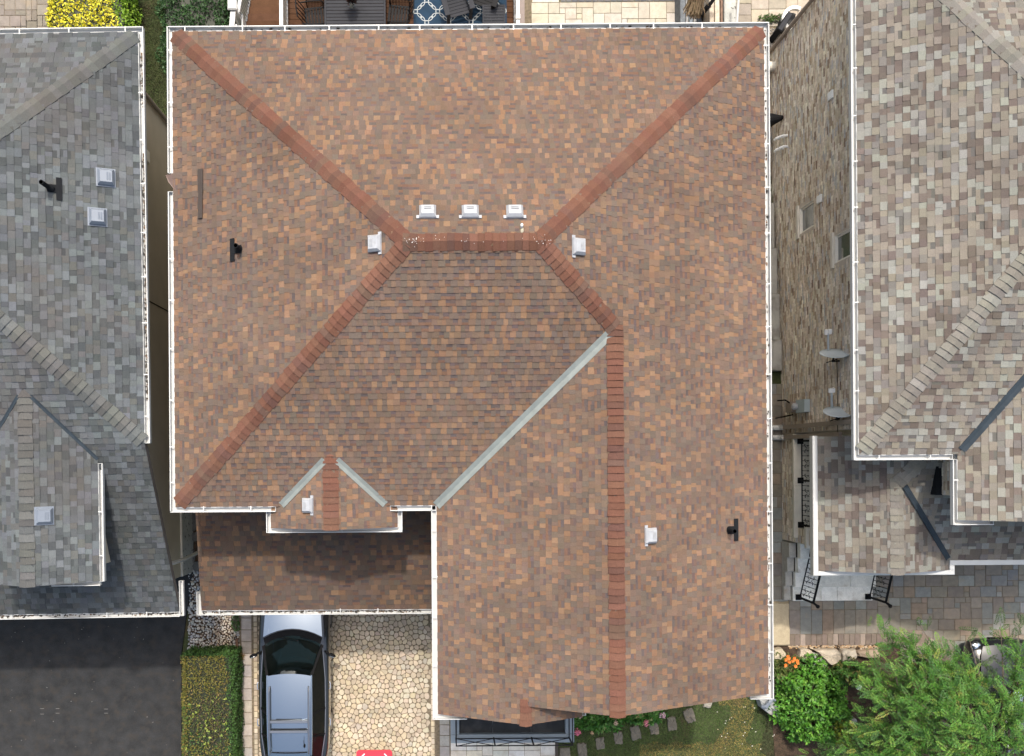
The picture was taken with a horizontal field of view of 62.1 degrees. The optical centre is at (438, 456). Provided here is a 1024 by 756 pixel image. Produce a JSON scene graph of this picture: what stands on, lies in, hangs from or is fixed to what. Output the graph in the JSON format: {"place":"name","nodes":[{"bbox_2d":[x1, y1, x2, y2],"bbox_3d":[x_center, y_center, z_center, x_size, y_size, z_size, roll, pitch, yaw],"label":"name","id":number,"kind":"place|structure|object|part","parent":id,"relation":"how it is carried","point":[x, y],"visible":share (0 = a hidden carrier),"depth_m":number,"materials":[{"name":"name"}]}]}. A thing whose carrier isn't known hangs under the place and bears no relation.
{"place":"outdoors","nodes":[
{"label":"outdoors","id":0,"kind":"place"},
{"bbox_2d":[0,0,51,28],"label":"garden patio","id":1,"kind":"structure","parent":0,"point":[22,14],"depth_m":24.05,"materials":[{"name":"stone"}]},
{"bbox_2d":[0,572,192,755],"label":"asphalt driveway","id":2,"kind":"structure","parent":0,"point":[64,666],"depth_m":24.00,"materials":[{"name":"grey asphalt"}]},
{"bbox_2d":[238,609,449,755],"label":"cobbled driveway","id":3,"kind":"structure","parent":0,"point":[381,683],"depth_m":24.00,"materials":[{"name":"stone"}]},
{"bbox_2d":[235,638,240,752],"bbox_3d":[-5.666,7.190,23.980,0.070,0.160,4.101,-1,90,0],"label":"wooden edging","id":4,"kind":"object","parent":3,"relation":"on","point":[236,642],"visible":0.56,"depth_m":23.90,"materials":[{"name":"brown wood"}]},
{"bbox_2d":[250,614,335,755],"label":"car","id":5,"kind":"object","parent":3,"relation":"on","point":[295,718],"visible":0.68,"depth_m":22.62,"materials":[{"name":"paint"}]},
{"bbox_3d":[-4.671,6.723,22.690,0.305,0.590,3.180,0,90,0],"label":"side window","id":6,"kind":"part","parent":5,"relation":"part of","materials":[{"name":"black glass"}]},
{"bbox_3d":[-3.236,6.713,22.690,0.305,0.590,3.180,0,90,0],"label":"side window","id":7,"kind":"part","parent":5,"relation":"part of","materials":[{"name":"black glass"}]},
{"bbox_2d":[356,750,391,755],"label":"board","id":8,"kind":"object","parent":3,"relation":"on","point":[374,753],"visible":1,"depth_m":23.70,"materials":[{"name":"red plastic"}]},
{"bbox_2d":[49,0,897,755],"bbox_3d":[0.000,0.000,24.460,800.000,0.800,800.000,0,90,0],"label":"ground","id":9,"kind":"structure","parent":0,"point":[731,710],"depth_m":24.06,"materials":[{"name":"green plant"}]},
{"bbox_2d":[44,0,142,27],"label":"hedge","id":10,"kind":"object","parent":9,"relation":"on","point":[92,13],"visible":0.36,"depth_m":23.15,"materials":[{"name":"yellow plant"}]},
{"bbox_2d":[0,26,197,619],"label":"house","id":11,"kind":"structure","parent":9,"relation":"on","point":[91,526],"depth_m":17.96,"materials":[{"name":"stone"}]},
{"bbox_2d":[136,0,166,115],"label":"side grass","id":12,"kind":"structure","parent":9,"relation":"on","point":[151,57],"depth_m":24.05,"materials":[{"name":"green plant"}]},
{"bbox_2d":[154,0,237,74],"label":"shrub","id":13,"kind":"object","parent":9,"relation":"on","point":[196,12],"visible":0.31,"depth_m":23.06,"materials":[{"name":"green plant"}]},
{"bbox_2d":[183,529,239,755],"bbox_3d":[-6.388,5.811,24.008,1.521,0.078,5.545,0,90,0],"label":"pebbles","id":14,"kind":"object","parent":9,"relation":"on","point":[211,625],"visible":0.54,"depth_m":24.00,"materials":[{"name":"grey gravel"}]},
{"bbox_2d":[192,512,195,530],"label":"flat stone","id":15,"kind":"object","parent":14,"relation":"on","point":[193,521],"visible":0.45,"depth_m":23.97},
{"bbox_2d":[192,532,196,541],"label":"flat stone","id":16,"kind":"object","parent":14,"relation":"on","point":[194,536],"visible":0.65,"depth_m":23.96,"materials":[{"name":"grey stone"}]},
{"bbox_2d":[193,561,198,571],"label":"flat stone","id":17,"kind":"object","parent":14,"relation":"on","point":[195,566],"visible":0.65,"depth_m":23.94,"materials":[{"name":"grey stone"}]},
{"bbox_2d":[231,615,240,631],"bbox_3d":[-5.754,4.696,23.905,0.284,0.217,0.619,-9,90,0],"label":"weed","id":18,"kind":"object","parent":14,"relation":"on","point":[235,622],"visible":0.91,"depth_m":23.89,"materials":[{"name":"green plant"}]},
{"bbox_2d":[180,644,244,755],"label":"hedge","id":19,"kind":"object","parent":9,"relation":"on","point":[212,695],"visible":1,"depth_m":23.10,"materials":[{"name":"green plant"}]},
{"bbox_2d":[227,0,524,25],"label":"deck","id":20,"kind":"structure","parent":9,"relation":"on","point":[264,12],"depth_m":22.30,"materials":[{"name":"brown wood"}]},
{"bbox_2d":[295,0,323,24],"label":"deck chair","id":21,"kind":"object","parent":20,"relation":"on","point":[312,18],"visible":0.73,"depth_m":21.87,"materials":[{"name":"wood"}]},
{"bbox_2d":[324,0,385,24],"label":"table","id":22,"kind":"object","parent":20,"relation":"on","point":[340,16],"visible":0.57,"depth_m":21.56,"materials":[{"name":"metal"}]},
{"bbox_2d":[346,0,356,8],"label":"vase","id":23,"kind":"object","parent":22,"relation":"on","point":[351,3],"visible":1,"depth_m":21.19,"materials":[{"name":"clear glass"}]},
{"bbox_2d":[387,0,414,24],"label":"deck chair","id":24,"kind":"object","parent":20,"relation":"on","point":[398,15],"visible":0.84,"depth_m":21.87,"materials":[{"name":"wood"}]},
{"bbox_2d":[413,0,506,23],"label":"rug","id":25,"kind":"object","parent":20,"relation":"on","point":[428,12],"visible":0.2,"depth_m":22.29,"materials":[{"name":"blue fabric"}]},
{"bbox_2d":[441,0,474,23],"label":"lounge chair","id":26,"kind":"object","parent":25,"relation":"on","point":[453,8],"visible":0.96,"depth_m":21.91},
{"bbox_2d":[469,0,498,8],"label":"lounge chair","id":27,"kind":"object","parent":25,"relation":"on","point":[493,3],"visible":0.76,"depth_m":21.89,"materials":[{"name":"metal"}]},
{"bbox_2d":[482,5,505,23],"bbox_3d":[1.431,-11.400,22.089,0.595,0.422,0.613,0,90,0],"label":"side table","id":28,"kind":"object","parent":25,"relation":"on","point":[496,15],"visible":0.69,"depth_m":21.88,"materials":[{"name":"grey wood"}]},
{"bbox_2d":[166,22,773,746],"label":"house","id":29,"kind":"structure","parent":9,"relation":"on","point":[416,370],"depth_m":17.42,"materials":[{"name":"stone"}]},
{"bbox_2d":[555,743,557,755],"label":"lawn edging","id":30,"kind":"object","parent":9,"relation":"on","point":[556,750],"visible":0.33,"depth_m":23.95,"materials":[{"name":"grey stone"}]},
{"bbox_2d":[559,747,569,755],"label":"stepping stone","id":31,"kind":"object","parent":9,"relation":"on","point":[564,751],"visible":1,"depth_m":24.00,"materials":[{"name":"grey stone"}]},
{"bbox_2d":[577,742,586,755],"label":"stepping stone","id":32,"kind":"object","parent":9,"relation":"on","point":[582,749],"visible":1,"depth_m":24.00,"materials":[{"name":"grey stone"}]},
{"bbox_2d":[595,737,604,749],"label":"stepping stone","id":33,"kind":"object","parent":9,"relation":"on","point":[600,744],"visible":1,"depth_m":24.00,"materials":[{"name":"grey stone"}]},
{"bbox_2d":[574,713,630,735],"bbox_3d":[4.525,7.452,23.782,1.837,0.709,0.855,0,90,0],"label":"flowering plant","id":34,"kind":"object","parent":9,"relation":"on","point":[591,722],"visible":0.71,"depth_m":23.70,"materials":[{"name":"green plant"}]},
{"bbox_2d":[613,731,622,743],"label":"stepping stone","id":35,"kind":"object","parent":9,"relation":"on","point":[618,737],"visible":0.96,"depth_m":24.00,"materials":[{"name":"grey stone"}]},
{"bbox_2d":[623,710,668,726],"bbox_3d":[5.788,7.275,23.810,1.514,0.599,0.691,0,90,0],"label":"flowering plant","id":36,"kind":"object","parent":9,"relation":"on","point":[645,719],"visible":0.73,"depth_m":23.73,"materials":[{"name":"green plant"}]},
{"bbox_2d":[649,722,658,734],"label":"stepping stone","id":37,"kind":"object","parent":9,"relation":"on","point":[654,729],"visible":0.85,"depth_m":24.00,"materials":[{"name":"grey stone"}]},
{"bbox_2d":[666,716,676,730],"bbox_3d":[6.628,7.580,24.039,0.282,0.122,0.412,-10,90,0],"label":"stepping stone","id":38,"kind":"object","parent":9,"relation":"on","point":[671,723],"visible":0.99,"depth_m":24.00,"materials":[{"name":"grey stone"}]},
{"bbox_2d":[558,689,790,755],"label":"lawn grass","id":39,"kind":"structure","parent":9,"relation":"on","point":[704,741],"depth_m":24.05,"materials":[{"name":"green plant"}]},
{"bbox_2d":[630,725,640,740],"bbox_3d":[5.592,7.847,24.038,0.311,0.124,0.428,-15,90,0],"label":"stepping stone","id":40,"kind":"object","parent":39,"relation":"on","point":[635,732],"visible":0.98,"depth_m":24.00,"materials":[{"name":"grey stone"}]},
{"bbox_2d":[756,699,778,716],"bbox_3d":[9.296,7.028,23.887,0.400,0.427,0.768,-37,90,0],"label":"rock","id":41,"kind":"object","parent":39,"relation":"on","point":[760,702],"visible":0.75,"depth_m":23.70,"materials":[{"name":"stone"}]},
{"bbox_2d":[762,699,775,708],"bbox_3d":[9.186,6.865,23.535,0.460,0.186,0.161,-40,90,0],"label":"downspout end","id":42,"kind":"object","parent":41,"relation":"on","point":[768,703],"visible":0.92,"depth_m":23.48,"materials":[{"name":"white metal"}]},
{"bbox_2d":[675,0,701,22],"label":"fence","id":43,"kind":"object","parent":9,"relation":"on","point":[680,17],"depth_m":23.63,"materials":[{"name":"white"}]},
{"bbox_2d":[683,707,695,723],"bbox_3d":[7.132,7.361,24.038,0.304,0.124,0.433,-20,90,0],"label":"stepping stone","id":44,"kind":"object","parent":9,"relation":"on","point":[688,714],"visible":1,"depth_m":24.00,"materials":[{"name":"grey stone"}]},
{"bbox_2d":[703,703,711,707],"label":"rock","id":45,"kind":"object","parent":9,"relation":"on","point":[707,705],"visible":0.66,"depth_m":23.97,"materials":[{"name":"stone"}]},
{"bbox_2d":[702,0,722,21],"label":"fence","id":46,"kind":"object","parent":9,"relation":"on","point":[714,13],"depth_m":23.10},
{"bbox_2d":[723,0,735,21],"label":"wall","id":47,"kind":"structure","parent":9,"relation":"on","point":[729,10],"depth_m":23.70,"materials":[{"name":"white paint"}]},
{"bbox_2d":[736,0,739,21],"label":"pole","id":48,"kind":"object","parent":47,"relation":"on","point":[737,11],"visible":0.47,"depth_m":23.03,"materials":[{"name":"white metal"}]},
{"bbox_2d":[773,601,789,645],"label":"stone block","id":49,"kind":"structure","parent":9,"relation":"on","point":[781,629],"depth_m":23.89,"materials":[{"name":"beige stone"}]},
{"bbox_2d":[772,646,962,755],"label":"garden bed","id":50,"kind":"object","parent":9,"relation":"on","point":[794,748],"visible":0.27,"depth_m":24.04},
{"bbox_2d":[774,647,785,659],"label":"boulder","id":51,"kind":"object","parent":50,"relation":"on","point":[780,651],"visible":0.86,"depth_m":23.84,"materials":[{"name":"stone"}]},
{"bbox_2d":[774,650,803,681],"bbox_3d":[9.742,5.936,23.691,1.154,0.664,1.042,0,90,0],"label":"lily clump","id":52,"kind":"object","parent":50,"relation":"on","point":[786,663],"visible":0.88,"depth_m":23.83,"materials":[{"name":"green plant"}]},
{"bbox_2d":[796,647,812,661],"bbox_3d":[10.384,5.591,23.956,0.436,0.287,0.398,0,90,0],"label":"boulder","id":53,"kind":"object","parent":50,"relation":"on","point":[801,651],"visible":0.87,"depth_m":23.84,"materials":[{"name":"stone"}]},
{"bbox_2d":[767,652,852,747],"bbox_3d":[10.363,6.831,23.337,2.430,1.436,2.686,0,90,0],"label":"shrub","id":54,"kind":"object","parent":50,"relation":"on","point":[829,714],"visible":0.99,"depth_m":23.30,"materials":[{"name":"green plant"}]},
{"bbox_2d":[813,648,840,664],"bbox_3d":[10.988,5.664,23.955,0.767,0.289,0.462,0,90,0],"label":"boulder","id":55,"kind":"object","parent":50,"relation":"on","point":[831,656],"visible":0.94,"depth_m":23.83,"materials":[{"name":"stone"}]},
{"bbox_2d":[821,717,859,746],"bbox_3d":[11.177,7.651,23.480,1.039,1.135,0.995,0,90,0],"label":"shrub","id":56,"kind":"object","parent":50,"relation":"on","point":[838,733],"visible":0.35,"depth_m":23.38,"materials":[{"name":"green plant"}]},
{"bbox_2d":[825,656,868,687],"bbox_3d":[11.538,6.079,23.726,1.321,0.679,0.997,-20,90,0],"label":"shrub","id":57,"kind":"object","parent":50,"relation":"on","point":[841,666],"visible":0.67,"depth_m":23.70,"materials":[{"name":"green plant"}]},
{"bbox_2d":[839,648,856,661],"bbox_3d":[11.598,5.661,23.956,0.456,0.287,0.465,0,90,0],"label":"boulder","id":58,"kind":"object","parent":50,"relation":"on","point":[847,652],"visible":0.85,"depth_m":23.84,"materials":[{"name":"stone"}]},
{"bbox_2d":[856,648,879,657],"bbox_3d":[12.151,5.572,23.956,0.648,0.288,0.242,-6,90,0],"label":"boulder","id":59,"kind":"object","parent":50,"relation":"on","point":[861,652],"visible":0.74,"depth_m":23.84,"materials":[{"name":"stone"}]},
{"bbox_2d":[797,606,1023,755],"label":"tree","id":60,"kind":"object","parent":50,"relation":"on","point":[975,736],"visible":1,"depth_m":20.76,"materials":[{"name":"green plant"}]},
{"bbox_2d":[769,0,1023,600],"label":"house","id":61,"kind":"structure","parent":9,"relation":"on","point":[897,151],"depth_m":18.28,"materials":[{"name":"brick"}]},
{"bbox_2d":[797,438,809,527],"bbox_3d":[9.865,0.711,22.566,0.160,0.968,2.440,0,90,0],"label":"iron railing","id":62,"kind":"object","parent":61,"relation":"on","point":[801,480],"visible":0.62,"depth_m":22.94,"materials":[{"name":"black metal"}]},
{"bbox_2d":[796,199,813,238],"bbox_3d":[9.823,-6.339,22.430,0.285,0.980,0.889,0,90,0],"label":"window","id":63,"kind":"structure","parent":61,"relation":"in","point":[804,215],"depth_m":22.63,"materials":[{"name":"plastic"}]},
{"bbox_2d":[796,554,820,607],"bbox_3d":[10.173,3.225,23.032,0.260,1.536,1.752,0,90,0],"label":"iron railing","id":64,"kind":"object","parent":61,"relation":"on","point":[799,597],"visible":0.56,"depth_m":23.18,"materials":[{"name":"black metal"}]},
{"bbox_2d":[819,329,849,362],"bbox_3d":[9.496,-2.668,20.282,0.657,0.672,0.812,0,90,0],"label":"satellite dish","id":65,"kind":"object","parent":61,"relation":"attached to","point":[834,353],"visible":1,"depth_m":20.36,"materials":[{"name":"grey metal"}]},
{"bbox_2d":[823,388,850,420],"bbox_3d":[9.480,-1.209,20.281,0.582,0.670,0.840,-39,90,0],"label":"satellite dish","id":66,"kind":"object","parent":61,"relation":"attached to","point":[836,411],"visible":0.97,"depth_m":20.36,"materials":[{"name":"grey metal"}]},
{"bbox_2d":[830,228,849,268],"bbox_3d":[9.832,-5.089,20.210,0.285,1.420,0.877,0,90,0],"label":"window","id":67,"kind":"structure","parent":61,"relation":"in","point":[840,243],"depth_m":20.68,"materials":[{"name":"plastic"}]},
{"bbox_2d":[865,575,892,607],"bbox_3d":[12.129,3.212,23.032,0.252,1.536,1.752,0,90,0],"label":"iron railing","id":68,"kind":"object","parent":61,"relation":"on","point":[868,597],"visible":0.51,"depth_m":23.07,"materials":[{"name":"black metal"}]},
{"bbox_2d":[450,740,554,755],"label":"front path","id":69,"kind":"structure","parent":0,"point":[507,751],"depth_m":24.00,"materials":[{"name":"stone"}]},
{"bbox_2d":[525,0,674,23],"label":"patio","id":70,"kind":"structure","parent":0,"point":[597,11],"depth_m":24.00,"materials":[{"name":"stone"}]},
{"bbox_2d":[683,0,714,19],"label":"parasol","id":71,"kind":"object","parent":70,"relation":"on","point":[693,10],"visible":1,"depth_m":22.37,"materials":[{"name":"wicker"}]},
{"bbox_2d":[736,0,813,52],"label":"patio","id":72,"kind":"structure","parent":0,"point":[751,10],"depth_m":24.79,"materials":[{"name":"stone"}]},
{"bbox_2d":[758,13,782,22],"bbox_3d":[9.790,-12.829,24.693,0.912,0.219,0.312,0,90,0],"label":"weed","id":73,"kind":"object","parent":72,"relation":"on","point":[772,17],"visible":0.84,"depth_m":24.68,"materials":[{"name":"green plant"}]},
{"bbox_2d":[769,28,782,46],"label":"gravel","id":74,"kind":"structure","parent":72,"relation":"on","point":[770,44],"depth_m":24.78,"materials":[{"name":"grey gravel"}]},
{"bbox_2d":[769,11,792,42],"bbox_3d":[9.878,-12.413,24.441,0.159,0.719,0.597,33,90,0],"label":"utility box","id":75,"kind":"object","parent":72,"relation":"on","point":[780,27],"visible":0.96,"depth_m":24.10,"materials":[{"name":"plastic"}]},
{"bbox_2d":[778,5,800,34],"bbox_3d":[10.109,-12.644,24.520,0.453,0.460,0.729,15,90,0],"label":"window well","id":76,"kind":"object","parent":72,"relation":"on","point":[794,8],"depth_m":24.31,"materials":[{"name":"white plastic"}]},
{"bbox_2d":[770,191,781,370],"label":"alley ground","id":77,"kind":"structure","parent":0,"point":[776,343],"depth_m":23.98,"materials":[{"name":"concrete"}]},
{"bbox_2d":[788,645,878,666],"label":"border gravel","id":78,"kind":"structure","parent":0,"point":[841,646],"depth_m":24.00,"materials":[{"name":"beige gravel"}]},
{"bbox_2d":[772,384,1023,737],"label":"paver walk","id":79,"kind":"structure","parent":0,"point":[975,596],"depth_m":24.00,"materials":[{"name":"stone"}]},
{"bbox_2d":[954,637,1023,755],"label":"car","id":80,"kind":"object","parent":79,"relation":"on","point":[979,648],"visible":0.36,"depth_m":23.06,"materials":[{"name":"paint"}]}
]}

